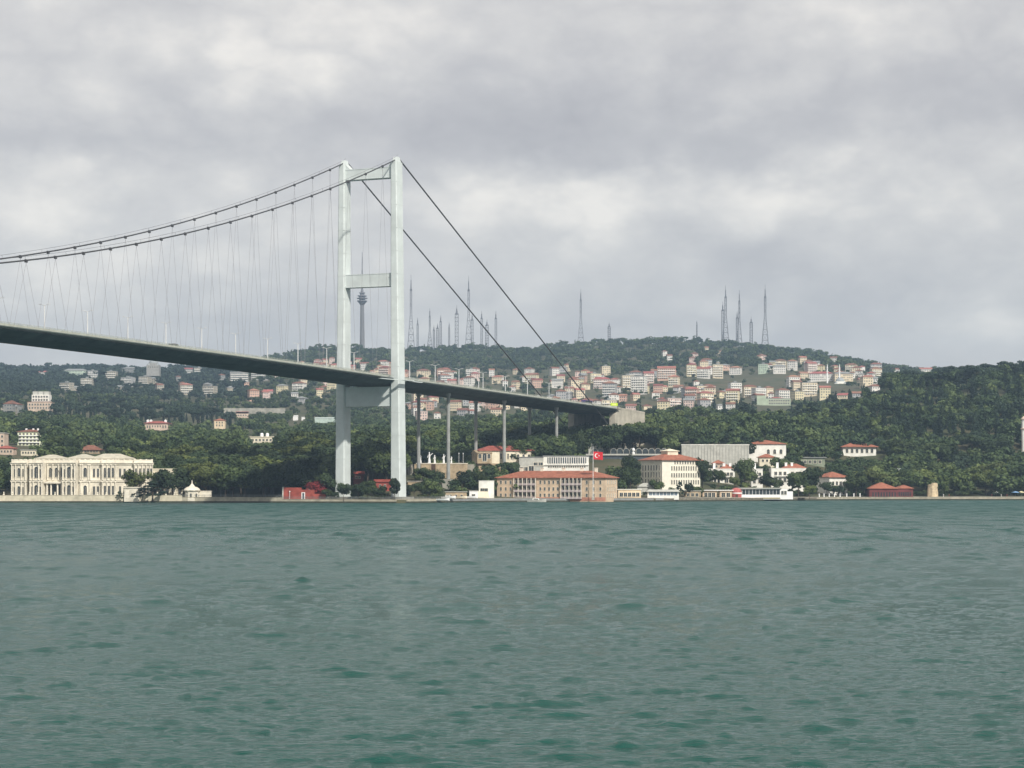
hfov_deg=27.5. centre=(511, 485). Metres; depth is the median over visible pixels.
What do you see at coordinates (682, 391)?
apartment block
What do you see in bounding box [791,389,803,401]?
apartment block
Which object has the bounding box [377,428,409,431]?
broadleaf tree
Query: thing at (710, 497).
promenade
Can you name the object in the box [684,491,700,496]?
quay hut
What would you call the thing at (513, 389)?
village house
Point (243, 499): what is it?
quay wall
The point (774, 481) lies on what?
broadleaf tree
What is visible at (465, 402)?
village house
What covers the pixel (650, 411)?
cedar tree
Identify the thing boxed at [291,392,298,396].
village house
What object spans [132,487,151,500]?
cedar tree
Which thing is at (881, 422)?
cypress tree
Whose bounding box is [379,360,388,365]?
apartment block
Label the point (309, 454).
broadleaf tree
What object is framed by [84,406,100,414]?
umbrella pine
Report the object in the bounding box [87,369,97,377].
apartment block
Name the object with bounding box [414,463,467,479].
terrace wall
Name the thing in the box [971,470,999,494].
broadleaf tree
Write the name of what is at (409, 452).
broadleaf tree
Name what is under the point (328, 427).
umbrella pine
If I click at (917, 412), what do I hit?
cypress tree
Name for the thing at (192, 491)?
sea kiosk
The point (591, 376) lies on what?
apartment block
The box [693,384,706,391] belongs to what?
apartment block
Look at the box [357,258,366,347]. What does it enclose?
television tower
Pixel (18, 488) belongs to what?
window
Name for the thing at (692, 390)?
apartment block
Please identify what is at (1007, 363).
umbrella pine
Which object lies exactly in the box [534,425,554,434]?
broadleaf tree
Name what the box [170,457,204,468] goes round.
broadleaf tree
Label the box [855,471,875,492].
umbrella pine
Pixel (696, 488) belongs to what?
broadleaf tree
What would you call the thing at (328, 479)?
broadleaf tree
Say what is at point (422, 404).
village house
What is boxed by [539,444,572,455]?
broadleaf tree
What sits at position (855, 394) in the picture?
village house
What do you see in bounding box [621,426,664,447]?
umbrella pine
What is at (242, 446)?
broadleaf tree
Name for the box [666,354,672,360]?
village house
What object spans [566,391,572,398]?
village house
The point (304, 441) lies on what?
broadleaf tree
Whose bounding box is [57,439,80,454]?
broadleaf tree
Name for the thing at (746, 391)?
apartment block
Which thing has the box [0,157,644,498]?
suspension bridge
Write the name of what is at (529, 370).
village house
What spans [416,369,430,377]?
village house
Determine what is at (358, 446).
broadleaf tree
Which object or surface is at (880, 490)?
red boathouse
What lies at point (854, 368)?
village house
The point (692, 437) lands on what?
umbrella pine
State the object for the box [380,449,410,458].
broadleaf tree
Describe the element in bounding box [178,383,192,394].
apartment block
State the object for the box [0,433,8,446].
apartment block
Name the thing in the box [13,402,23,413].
village house
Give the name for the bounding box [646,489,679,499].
waterside pavilion
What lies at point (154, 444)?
umbrella pine
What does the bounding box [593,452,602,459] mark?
flag
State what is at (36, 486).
window
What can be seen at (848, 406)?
cedar tree
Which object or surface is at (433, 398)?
village house
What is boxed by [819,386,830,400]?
apartment block
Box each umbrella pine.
[16,422,45,429]
[38,428,60,434]
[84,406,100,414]
[102,408,120,414]
[106,411,121,417]
[108,396,125,403]
[124,405,142,411]
[126,429,149,436]
[139,409,157,416]
[139,441,167,449]
[152,403,170,419]
[163,448,192,457]
[164,412,183,422]
[166,444,207,453]
[177,461,220,490]
[187,408,205,422]
[202,406,223,418]
[231,454,273,492]
[277,444,323,454]
[286,435,324,445]
[307,438,335,447]
[318,424,335,429]
[387,440,420,449]
[420,448,436,459]
[426,451,441,457]
[444,426,460,432]
[465,424,483,428]
[506,421,532,426]
[532,447,562,455]
[556,441,575,447]
[596,427,629,433]
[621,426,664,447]
[679,434,702,442]
[790,416,813,423]
[823,467,852,475]
[834,408,860,414]
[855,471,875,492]
[882,404,903,414]
[899,370,918,374]
[919,373,949,389]
[932,369,949,373]
[942,366,954,371]
[954,366,973,369]
[957,371,978,381]
[960,434,982,449]
[963,365,982,373]
[982,362,1003,367]
[995,361,1017,367]
[1010,364,1023,374]
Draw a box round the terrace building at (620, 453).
[585,444,665,459]
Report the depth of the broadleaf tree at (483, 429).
1333.04 m
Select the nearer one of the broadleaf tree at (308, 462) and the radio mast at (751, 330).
the broadleaf tree at (308, 462)
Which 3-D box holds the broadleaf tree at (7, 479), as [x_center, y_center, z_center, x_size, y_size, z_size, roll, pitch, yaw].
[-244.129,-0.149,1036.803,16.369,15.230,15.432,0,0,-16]
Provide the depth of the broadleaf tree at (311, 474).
1019.85 m
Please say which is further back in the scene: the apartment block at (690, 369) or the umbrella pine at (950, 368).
the apartment block at (690, 369)
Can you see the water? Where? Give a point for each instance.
(698, 634)
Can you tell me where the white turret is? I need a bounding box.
[1020,416,1023,451]
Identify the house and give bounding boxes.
[0,446,17,454]
[3,402,15,413]
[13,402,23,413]
[21,450,37,455]
[64,369,86,375]
[80,445,102,453]
[121,367,134,372]
[151,377,157,383]
[155,383,163,389]
[250,433,273,442]
[260,391,268,398]
[263,389,272,397]
[276,384,287,392]
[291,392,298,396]
[295,396,308,403]
[316,388,323,397]
[319,385,326,392]
[329,357,334,363]
[360,362,368,369]
[410,400,423,408]
[411,393,422,400]
[411,406,421,415]
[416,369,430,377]
[426,396,438,402]
[426,400,434,410]
[434,412,440,418]
[447,379,456,384]
[450,400,461,410]
[457,378,463,385]
[457,408,469,415]
[463,400,468,405]
[469,401,480,411]
[470,372,479,380]
[478,481,493,497]
[485,403,497,408]
[489,369,494,376]
[490,408,501,415]
[492,375,501,383]
[499,404,509,409]
[509,385,515,391]
[511,380,519,388]
[525,367,534,372]
[530,378,542,387]
[549,367,558,375]
[551,378,563,388]
[556,374,564,381]
[559,366,566,372]
[564,387,573,395]
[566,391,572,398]
[574,388,584,398]
[579,374,586,382]
[579,377,583,383]
[579,383,589,389]
[593,399,600,404]
[608,393,618,399]
[617,386,621,392]
[618,394,627,401]
[625,404,636,409]
[630,393,639,400]
[641,404,651,409]
[650,369,656,377]
[651,391,659,398]
[653,384,662,393]
[663,385,667,391]
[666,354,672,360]
[672,386,679,392]
[683,398,694,407]
[684,394,695,398]
[689,357,694,362]
[692,380,699,385]
[697,398,710,406]
[710,460,723,468]
[715,404,722,409]
[716,391,725,397]
[723,364,729,370]
[725,402,735,409]
[729,366,741,374]
[751,393,764,400]
[756,454,775,467]
[763,386,773,395]
[767,392,774,397]
[772,364,785,373]
[790,380,801,390]
[797,356,806,363]
[797,372,807,380]
[809,371,832,381]
[816,472,846,495]
[817,364,824,371]
[829,356,836,361]
[833,372,852,381]
[837,393,847,399]
[851,391,860,397]
[852,366,860,371]
[855,370,862,375]
[867,384,879,391]
[919,368,931,371]
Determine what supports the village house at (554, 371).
on the terrain at (775, 381)
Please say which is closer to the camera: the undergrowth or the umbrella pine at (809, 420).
the undergrowth
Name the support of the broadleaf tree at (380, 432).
on the terrain at (775, 381)
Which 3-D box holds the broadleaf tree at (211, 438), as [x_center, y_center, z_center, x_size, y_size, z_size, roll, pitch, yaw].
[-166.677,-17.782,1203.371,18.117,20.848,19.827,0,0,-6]
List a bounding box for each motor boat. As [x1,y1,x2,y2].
[436,498,449,500]
[441,495,455,498]
[527,498,545,501]
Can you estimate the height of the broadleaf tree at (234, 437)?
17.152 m
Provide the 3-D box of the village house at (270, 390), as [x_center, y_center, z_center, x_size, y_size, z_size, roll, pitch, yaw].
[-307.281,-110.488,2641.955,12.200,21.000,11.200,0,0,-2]
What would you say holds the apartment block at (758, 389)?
on the terrain at (775, 381)
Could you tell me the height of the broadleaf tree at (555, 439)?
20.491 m
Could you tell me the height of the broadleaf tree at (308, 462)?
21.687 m
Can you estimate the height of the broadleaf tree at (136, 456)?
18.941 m
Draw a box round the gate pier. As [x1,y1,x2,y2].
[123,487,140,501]
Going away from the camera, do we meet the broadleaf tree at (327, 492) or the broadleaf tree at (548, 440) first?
the broadleaf tree at (327, 492)
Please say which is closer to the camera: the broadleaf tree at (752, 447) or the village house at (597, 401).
the broadleaf tree at (752, 447)
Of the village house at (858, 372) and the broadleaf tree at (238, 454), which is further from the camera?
the village house at (858, 372)
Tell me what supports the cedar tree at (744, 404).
on the terrain at (775, 381)
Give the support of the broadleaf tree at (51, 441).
on the terrain at (775, 381)
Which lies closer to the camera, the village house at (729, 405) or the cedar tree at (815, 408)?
the cedar tree at (815, 408)
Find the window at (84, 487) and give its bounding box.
[83,485,86,494]
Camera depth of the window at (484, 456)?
1129.19 m
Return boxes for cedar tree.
[115,491,122,499]
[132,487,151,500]
[142,480,167,500]
[242,463,276,496]
[542,411,549,419]
[645,408,658,416]
[672,405,681,412]
[676,481,684,495]
[724,433,731,443]
[737,402,747,409]
[738,406,748,413]
[795,402,802,410]
[802,402,816,412]
[808,406,822,414]
[825,394,835,404]
[829,404,841,415]
[843,404,852,408]
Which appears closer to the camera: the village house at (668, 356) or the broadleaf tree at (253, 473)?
the broadleaf tree at (253, 473)
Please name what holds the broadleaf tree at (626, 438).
on the terrain at (775, 381)
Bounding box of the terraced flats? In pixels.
[27,391,54,411]
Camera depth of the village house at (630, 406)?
2242.16 m
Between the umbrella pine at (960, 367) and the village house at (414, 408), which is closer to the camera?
the umbrella pine at (960, 367)
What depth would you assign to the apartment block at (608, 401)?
2268.93 m
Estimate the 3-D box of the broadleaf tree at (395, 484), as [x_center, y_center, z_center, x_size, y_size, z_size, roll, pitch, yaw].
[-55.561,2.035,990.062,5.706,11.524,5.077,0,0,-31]
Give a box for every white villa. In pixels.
[708,463,734,483]
[749,463,762,487]
[769,463,805,491]
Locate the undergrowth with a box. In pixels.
[280,485,1022,497]
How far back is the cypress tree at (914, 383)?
1634.12 m
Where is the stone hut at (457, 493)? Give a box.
[445,491,467,498]
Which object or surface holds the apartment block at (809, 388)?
on the terrain at (775, 381)
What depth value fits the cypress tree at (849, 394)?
1863.69 m
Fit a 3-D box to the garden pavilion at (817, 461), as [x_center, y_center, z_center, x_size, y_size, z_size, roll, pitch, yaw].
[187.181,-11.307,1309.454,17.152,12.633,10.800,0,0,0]
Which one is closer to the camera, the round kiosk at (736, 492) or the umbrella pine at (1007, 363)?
the round kiosk at (736, 492)
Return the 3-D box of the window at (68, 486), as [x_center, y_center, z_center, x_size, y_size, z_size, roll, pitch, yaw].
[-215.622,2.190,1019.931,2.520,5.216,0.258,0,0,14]
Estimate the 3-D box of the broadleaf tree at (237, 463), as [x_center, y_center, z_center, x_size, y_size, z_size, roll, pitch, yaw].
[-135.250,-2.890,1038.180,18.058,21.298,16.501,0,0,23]
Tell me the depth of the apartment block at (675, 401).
2278.16 m
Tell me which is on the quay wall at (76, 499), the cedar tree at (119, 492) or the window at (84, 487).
the cedar tree at (119, 492)
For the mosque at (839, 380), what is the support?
on the terrain at (775, 381)
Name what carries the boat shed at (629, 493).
on the terrain at (775, 381)
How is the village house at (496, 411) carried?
on the terrain at (775, 381)
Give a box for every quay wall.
[0,495,181,502]
[182,495,282,502]
[282,496,445,502]
[446,498,663,502]
[664,497,816,501]
[817,497,1023,499]
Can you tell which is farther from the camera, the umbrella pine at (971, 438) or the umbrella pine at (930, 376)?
the umbrella pine at (930, 376)
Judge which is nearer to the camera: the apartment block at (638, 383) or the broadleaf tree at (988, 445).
the broadleaf tree at (988, 445)
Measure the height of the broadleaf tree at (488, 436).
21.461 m
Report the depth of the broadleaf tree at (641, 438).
1261.60 m
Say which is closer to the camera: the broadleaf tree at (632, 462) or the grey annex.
the broadleaf tree at (632, 462)
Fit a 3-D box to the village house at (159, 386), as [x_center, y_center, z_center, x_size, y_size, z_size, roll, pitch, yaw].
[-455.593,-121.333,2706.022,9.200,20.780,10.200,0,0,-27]
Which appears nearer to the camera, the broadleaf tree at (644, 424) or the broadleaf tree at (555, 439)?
the broadleaf tree at (555, 439)
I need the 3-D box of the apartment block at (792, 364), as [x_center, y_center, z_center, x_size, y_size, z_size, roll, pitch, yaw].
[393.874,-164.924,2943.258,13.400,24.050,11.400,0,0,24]
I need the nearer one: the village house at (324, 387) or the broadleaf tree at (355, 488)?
the broadleaf tree at (355, 488)
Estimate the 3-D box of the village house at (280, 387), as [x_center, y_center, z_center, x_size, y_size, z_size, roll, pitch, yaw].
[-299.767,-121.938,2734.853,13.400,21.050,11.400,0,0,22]
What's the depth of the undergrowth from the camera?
1194.56 m
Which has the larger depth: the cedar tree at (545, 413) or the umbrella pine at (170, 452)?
the cedar tree at (545, 413)
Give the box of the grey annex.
[518,457,543,470]
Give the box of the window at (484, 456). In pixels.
[482,453,486,460]
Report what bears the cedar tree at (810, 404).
on the terrain at (775, 381)
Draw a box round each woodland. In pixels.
[0,335,941,417]
[0,364,1023,494]
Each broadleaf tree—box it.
[0,461,6,476]
[2,471,10,488]
[4,460,10,469]
[43,434,70,448]
[44,436,63,445]
[45,446,78,456]
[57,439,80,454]
[105,445,125,453]
[120,449,152,459]
[120,469,153,486]
[125,438,141,451]
[139,453,166,463]
[140,447,166,454]
[151,472,173,494]
[153,465,166,468]
[155,467,190,494]
[164,455,194,468]
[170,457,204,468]
[172,437,205,448]
[188,449,216,457]
[188,468,221,490]
[189,445,216,454]
[189,455,221,490]
[193,458,228,490]
[195,439,219,448]
[205,467,220,496]
[206,436,232,442]
[209,444,237,454]
[210,464,242,496]
[212,438,239,448]
[212,451,231,454]
[215,471,248,496]
[219,454,256,493]
[221,458,254,494]
[225,435,238,439]
[226,453,245,456]
[227,442,247,453]
[231,466,260,496]
[236,445,271,453]
[241,446,280,456]
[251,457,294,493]
[258,453,288,457]
[260,460,306,487]
[265,478,292,494]
[267,453,291,456]
[268,455,285,489]
[272,442,295,447]
[275,429,297,442]
[276,472,310,487]
[287,430,327,440]
[291,457,323,481]
[296,437,319,446]
[299,451,328,458]
[305,462,334,483]
[305,481,326,493]
[307,452,335,459]
[311,445,335,454]
[317,472,336,496]
[321,489,331,495]
[322,455,355,490]
[336,483,350,500]
[350,484,364,498]
[351,436,365,444]
[351,441,375,446]
[351,442,379,480]
[351,446,385,479]
[351,465,363,470]
[355,429,382,437]
[359,480,376,498]
[360,438,390,474]
[364,453,408,478]
[372,486,387,495]
[375,432,389,438]
[376,430,390,436]
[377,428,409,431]
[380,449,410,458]
[382,433,416,441]
[383,445,416,463]
[386,452,411,471]
[389,478,400,498]
[405,430,421,439]
[406,482,423,496]
[412,467,429,480]
[422,429,446,438]
[425,469,444,479]
[432,430,459,443]
[453,471,473,486]
[455,429,481,443]
[468,427,490,431]
[471,470,486,490]
[478,428,507,445]
[484,474,496,481]
[495,428,526,441]
[495,441,519,459]
[500,462,519,473]
[506,426,535,434]
[506,435,526,440]
[509,438,545,456]
[521,426,550,434]
[528,437,553,444]
[531,423,552,430]
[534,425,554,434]
[538,421,554,430]
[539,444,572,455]
[542,436,576,452]
[549,443,576,455]
[558,435,566,441]
[560,433,591,449]
[563,439,584,452]
[566,426,596,441]
[578,422,598,430]
[590,424,622,453]
[613,423,633,448]
[614,466,641,488]
[619,455,641,488]
[623,422,652,442]
[623,426,647,449]
[624,421,640,447]
[641,425,667,448]
[649,479,664,488]
[651,422,668,427]
[661,423,684,441]
[666,422,687,439]
[684,482,693,496]
[693,486,704,492]
[695,457,713,489]
[713,469,725,486]
[729,476,740,485]
[731,458,757,481]
[733,441,756,453]
[759,475,772,487]
[767,477,783,486]
[769,457,796,467]
[786,472,808,496]
[791,459,804,465]
[797,467,822,496]
[803,485,815,498]
[818,482,833,492]
[831,485,845,495]
[835,464,863,473]
[843,474,867,496]
[856,481,871,492]
[858,469,889,484]
[863,462,881,470]
[886,439,917,456]
[898,469,922,486]
[908,463,944,489]
[912,469,937,489]
[917,442,948,461]
[937,446,965,461]
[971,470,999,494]
[976,461,1007,473]
[979,437,1013,454]
[1003,463,1023,477]
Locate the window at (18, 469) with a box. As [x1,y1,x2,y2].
[17,468,20,476]
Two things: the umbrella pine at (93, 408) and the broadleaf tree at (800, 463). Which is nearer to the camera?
the broadleaf tree at (800, 463)
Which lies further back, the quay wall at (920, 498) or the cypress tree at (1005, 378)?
the cypress tree at (1005, 378)
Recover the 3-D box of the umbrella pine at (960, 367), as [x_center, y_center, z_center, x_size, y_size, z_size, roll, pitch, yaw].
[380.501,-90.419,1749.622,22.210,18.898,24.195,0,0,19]
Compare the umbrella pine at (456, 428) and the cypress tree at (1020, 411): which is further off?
the cypress tree at (1020, 411)
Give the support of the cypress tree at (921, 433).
on the terrain at (775, 381)
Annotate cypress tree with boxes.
[228,414,231,427]
[848,388,850,399]
[860,404,863,419]
[879,416,884,437]
[881,411,886,425]
[888,378,893,393]
[902,391,906,402]
[912,377,917,393]
[914,408,919,425]
[918,420,924,438]
[924,391,928,405]
[932,419,938,440]
[938,425,943,437]
[946,407,952,434]
[951,413,956,434]
[954,371,961,388]
[956,395,962,408]
[965,394,971,408]
[969,382,975,399]
[994,416,998,433]
[1002,368,1008,391]
[1008,403,1014,421]
[1019,403,1022,416]
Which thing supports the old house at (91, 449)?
on the terrain at (775, 381)
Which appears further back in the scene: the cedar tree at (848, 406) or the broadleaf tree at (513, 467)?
the cedar tree at (848, 406)
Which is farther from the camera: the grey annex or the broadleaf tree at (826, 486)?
the broadleaf tree at (826, 486)
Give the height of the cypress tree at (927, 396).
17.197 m
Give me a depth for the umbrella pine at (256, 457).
1051.11 m
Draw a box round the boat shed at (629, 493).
[617,489,641,497]
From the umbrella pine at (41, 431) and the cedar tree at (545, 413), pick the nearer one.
the umbrella pine at (41, 431)
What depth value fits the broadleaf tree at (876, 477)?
1202.82 m
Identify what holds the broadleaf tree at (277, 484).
on the terrain at (775, 381)
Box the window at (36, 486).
[34,485,37,494]
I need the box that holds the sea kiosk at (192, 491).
[184,482,211,500]
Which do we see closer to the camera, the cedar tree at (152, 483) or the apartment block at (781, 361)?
the cedar tree at (152, 483)
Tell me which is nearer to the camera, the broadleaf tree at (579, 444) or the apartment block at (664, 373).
the broadleaf tree at (579, 444)
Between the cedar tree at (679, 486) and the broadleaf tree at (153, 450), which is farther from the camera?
the broadleaf tree at (153, 450)
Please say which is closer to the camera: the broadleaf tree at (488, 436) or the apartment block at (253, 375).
the broadleaf tree at (488, 436)
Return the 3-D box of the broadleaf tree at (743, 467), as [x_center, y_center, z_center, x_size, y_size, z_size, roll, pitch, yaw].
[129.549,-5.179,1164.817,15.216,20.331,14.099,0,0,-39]
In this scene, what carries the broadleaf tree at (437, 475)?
on the terrain at (775, 381)
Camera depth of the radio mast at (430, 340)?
3898.62 m
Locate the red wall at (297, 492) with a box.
[282,487,324,498]
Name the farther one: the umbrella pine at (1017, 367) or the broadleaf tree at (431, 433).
the umbrella pine at (1017, 367)
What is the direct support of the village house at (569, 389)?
on the terrain at (775, 381)
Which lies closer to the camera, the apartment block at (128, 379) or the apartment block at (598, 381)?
the apartment block at (598, 381)
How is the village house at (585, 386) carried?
on the terrain at (775, 381)
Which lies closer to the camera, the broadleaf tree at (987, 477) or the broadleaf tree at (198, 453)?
the broadleaf tree at (198, 453)
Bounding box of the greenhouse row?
[314,417,334,422]
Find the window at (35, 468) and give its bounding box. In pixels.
[34,466,37,477]
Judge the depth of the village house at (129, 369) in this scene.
3591.21 m
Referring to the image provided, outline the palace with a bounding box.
[10,454,182,496]
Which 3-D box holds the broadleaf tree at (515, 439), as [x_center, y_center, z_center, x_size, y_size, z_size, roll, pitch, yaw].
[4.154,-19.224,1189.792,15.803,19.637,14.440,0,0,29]
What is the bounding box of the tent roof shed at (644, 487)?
[635,483,652,494]
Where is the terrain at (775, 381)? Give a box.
[0,341,1023,502]
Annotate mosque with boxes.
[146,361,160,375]
[826,364,845,383]
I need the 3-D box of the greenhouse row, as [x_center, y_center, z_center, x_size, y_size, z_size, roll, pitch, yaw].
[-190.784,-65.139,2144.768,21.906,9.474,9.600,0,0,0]
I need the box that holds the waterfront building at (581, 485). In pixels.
[495,468,618,501]
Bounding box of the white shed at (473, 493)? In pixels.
[469,491,477,495]
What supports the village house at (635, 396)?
on the terrain at (775, 381)
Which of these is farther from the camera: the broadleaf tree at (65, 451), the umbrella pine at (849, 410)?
the umbrella pine at (849, 410)
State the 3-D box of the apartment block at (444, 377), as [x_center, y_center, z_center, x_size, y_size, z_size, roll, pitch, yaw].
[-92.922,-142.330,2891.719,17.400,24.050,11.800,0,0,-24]
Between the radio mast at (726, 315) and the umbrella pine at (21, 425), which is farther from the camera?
the radio mast at (726, 315)
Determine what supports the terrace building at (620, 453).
on the terrain at (775, 381)
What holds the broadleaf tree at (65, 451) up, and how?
on the terrain at (775, 381)
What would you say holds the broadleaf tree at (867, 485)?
on the terrain at (775, 381)
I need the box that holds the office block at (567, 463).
[542,456,588,470]
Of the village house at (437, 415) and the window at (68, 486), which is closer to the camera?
the window at (68, 486)
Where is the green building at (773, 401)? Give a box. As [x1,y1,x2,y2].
[755,396,790,405]
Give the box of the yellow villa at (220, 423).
[214,418,226,428]
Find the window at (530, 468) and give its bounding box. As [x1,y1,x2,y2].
[528,466,533,470]
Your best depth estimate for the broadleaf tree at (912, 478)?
1200.73 m
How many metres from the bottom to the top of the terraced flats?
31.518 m
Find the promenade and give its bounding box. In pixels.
[438,497,811,498]
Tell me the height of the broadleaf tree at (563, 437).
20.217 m
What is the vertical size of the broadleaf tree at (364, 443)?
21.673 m
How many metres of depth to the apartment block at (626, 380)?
2644.15 m
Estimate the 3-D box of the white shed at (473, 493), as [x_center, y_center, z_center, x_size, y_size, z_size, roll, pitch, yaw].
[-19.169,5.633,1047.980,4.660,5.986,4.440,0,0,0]
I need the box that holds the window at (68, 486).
[67,485,70,494]
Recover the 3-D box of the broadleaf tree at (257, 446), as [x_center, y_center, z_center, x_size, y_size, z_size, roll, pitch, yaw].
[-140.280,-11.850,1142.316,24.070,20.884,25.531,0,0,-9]
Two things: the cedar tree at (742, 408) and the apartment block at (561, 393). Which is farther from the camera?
the apartment block at (561, 393)
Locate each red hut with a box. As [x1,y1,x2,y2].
[353,471,364,484]
[374,479,390,490]
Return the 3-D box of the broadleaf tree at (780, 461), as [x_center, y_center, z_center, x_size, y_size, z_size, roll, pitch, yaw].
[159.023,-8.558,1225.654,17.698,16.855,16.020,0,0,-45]
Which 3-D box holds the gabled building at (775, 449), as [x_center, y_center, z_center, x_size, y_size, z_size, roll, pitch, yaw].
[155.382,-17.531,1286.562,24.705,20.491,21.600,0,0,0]
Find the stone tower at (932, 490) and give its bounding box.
[927,483,937,496]
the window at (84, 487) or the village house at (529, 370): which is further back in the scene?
the village house at (529, 370)
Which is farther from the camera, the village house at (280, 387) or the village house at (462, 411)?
the village house at (280, 387)
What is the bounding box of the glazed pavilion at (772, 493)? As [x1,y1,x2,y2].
[740,488,792,498]
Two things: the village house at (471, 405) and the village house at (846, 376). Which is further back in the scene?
the village house at (846, 376)
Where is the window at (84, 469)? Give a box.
[83,467,86,476]
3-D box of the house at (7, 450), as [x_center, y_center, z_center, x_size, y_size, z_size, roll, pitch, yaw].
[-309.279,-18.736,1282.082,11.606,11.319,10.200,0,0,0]
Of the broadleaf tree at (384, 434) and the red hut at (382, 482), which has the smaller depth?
the red hut at (382, 482)
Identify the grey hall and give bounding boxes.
[678,444,749,467]
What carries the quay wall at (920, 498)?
on the terrain at (775, 381)
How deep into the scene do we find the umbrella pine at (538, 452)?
1135.67 m
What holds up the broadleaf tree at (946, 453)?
on the terrain at (775, 381)
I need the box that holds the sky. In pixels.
[0,0,1023,367]
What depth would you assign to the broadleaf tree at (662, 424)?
1282.48 m
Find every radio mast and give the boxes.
[407,283,414,347]
[417,318,418,345]
[427,311,431,346]
[433,327,434,349]
[436,323,438,347]
[440,317,441,349]
[448,324,449,344]
[455,309,458,347]
[465,278,471,344]
[471,316,473,341]
[480,312,482,344]
[485,322,488,347]
[578,293,583,341]
[721,305,723,346]
[722,285,728,340]
[737,290,742,346]
[750,319,752,342]
[762,289,768,344]
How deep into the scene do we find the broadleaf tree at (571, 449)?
1152.71 m
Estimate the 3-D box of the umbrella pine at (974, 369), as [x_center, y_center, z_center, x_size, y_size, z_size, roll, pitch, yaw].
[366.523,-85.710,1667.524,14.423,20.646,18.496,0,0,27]
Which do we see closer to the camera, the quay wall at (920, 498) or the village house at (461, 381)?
the quay wall at (920, 498)
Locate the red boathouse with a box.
[865,483,913,496]
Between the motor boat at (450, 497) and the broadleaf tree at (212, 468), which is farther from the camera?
the broadleaf tree at (212, 468)
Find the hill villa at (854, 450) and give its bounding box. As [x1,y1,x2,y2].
[840,443,878,456]
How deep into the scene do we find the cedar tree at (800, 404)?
1753.27 m
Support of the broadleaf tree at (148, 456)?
on the terrain at (775, 381)
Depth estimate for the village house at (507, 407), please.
2347.83 m
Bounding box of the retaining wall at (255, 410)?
[224,408,285,413]
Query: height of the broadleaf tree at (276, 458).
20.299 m
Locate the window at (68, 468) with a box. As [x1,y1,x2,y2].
[67,466,70,477]
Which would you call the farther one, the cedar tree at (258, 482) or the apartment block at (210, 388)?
the apartment block at (210, 388)
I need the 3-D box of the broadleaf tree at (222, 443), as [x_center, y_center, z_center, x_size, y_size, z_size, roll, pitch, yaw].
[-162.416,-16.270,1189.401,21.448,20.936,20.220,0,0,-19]
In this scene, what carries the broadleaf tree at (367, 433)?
on the terrain at (775, 381)
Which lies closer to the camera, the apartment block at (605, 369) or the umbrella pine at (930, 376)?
the umbrella pine at (930, 376)
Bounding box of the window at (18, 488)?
[17,486,20,494]
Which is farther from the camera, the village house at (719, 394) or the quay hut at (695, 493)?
the village house at (719, 394)
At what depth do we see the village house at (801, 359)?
3246.66 m
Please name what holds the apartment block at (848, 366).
on the terrain at (775, 381)
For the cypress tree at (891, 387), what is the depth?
1633.16 m
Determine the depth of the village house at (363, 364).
3200.68 m
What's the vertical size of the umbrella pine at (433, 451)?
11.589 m
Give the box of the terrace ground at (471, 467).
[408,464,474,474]
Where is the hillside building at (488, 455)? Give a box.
[471,446,533,470]
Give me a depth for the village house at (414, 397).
2547.08 m
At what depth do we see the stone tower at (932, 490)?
1189.70 m
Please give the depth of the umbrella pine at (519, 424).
1276.37 m
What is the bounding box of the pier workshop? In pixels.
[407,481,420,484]
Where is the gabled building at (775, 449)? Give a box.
[749,440,785,461]
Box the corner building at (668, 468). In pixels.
[638,449,703,489]
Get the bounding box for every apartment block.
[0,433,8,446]
[16,428,41,445]
[59,381,73,391]
[80,377,93,385]
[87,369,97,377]
[105,370,117,378]
[121,376,134,386]
[138,375,150,385]
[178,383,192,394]
[184,368,192,373]
[203,384,217,396]
[230,371,247,383]
[247,389,259,400]
[251,373,267,380]
[292,382,306,392]
[327,383,335,389]
[378,366,390,373]
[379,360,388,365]
[414,409,427,419]
[435,368,446,376]
[438,374,450,382]
[442,371,453,378]
[463,376,474,386]
[466,368,476,376]
[524,373,538,383]
[554,389,565,399]
[568,378,579,387]
[587,372,600,383]
[593,377,610,388]
[600,365,609,374]
[601,398,616,406]
[602,381,617,396]
[621,374,633,390]
[629,371,642,375]
[631,375,647,394]
[643,371,653,383]
[657,366,675,380]
[657,399,670,409]
[664,396,681,406]
[668,375,679,387]
[681,386,690,397]
[685,387,698,399]
[686,363,696,376]
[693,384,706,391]
[696,367,710,378]
[696,391,713,403]
[699,360,708,366]
[700,358,712,365]
[704,386,715,398]
[712,363,722,378]
[725,388,739,402]
[728,381,741,392]
[742,385,756,397]
[751,386,765,398]
[758,362,767,373]
[774,359,786,367]
[775,388,789,397]
[786,375,799,386]
[787,359,797,370]
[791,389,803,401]
[800,381,817,396]
[804,362,816,372]
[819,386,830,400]
[845,363,857,371]
[860,375,872,388]
[870,363,881,367]
[870,367,881,376]
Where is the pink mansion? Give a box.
[145,420,171,430]
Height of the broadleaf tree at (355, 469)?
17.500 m
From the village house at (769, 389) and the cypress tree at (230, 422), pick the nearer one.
the cypress tree at (230, 422)
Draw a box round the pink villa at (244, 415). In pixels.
[236,412,248,417]
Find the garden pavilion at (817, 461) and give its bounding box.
[799,457,826,466]
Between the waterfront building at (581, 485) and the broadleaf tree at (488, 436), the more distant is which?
the broadleaf tree at (488, 436)
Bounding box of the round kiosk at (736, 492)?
[732,488,741,496]
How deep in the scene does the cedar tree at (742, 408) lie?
1639.16 m
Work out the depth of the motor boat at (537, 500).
1044.87 m
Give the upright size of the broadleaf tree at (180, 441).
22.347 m
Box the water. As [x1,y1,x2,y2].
[0,500,1023,767]

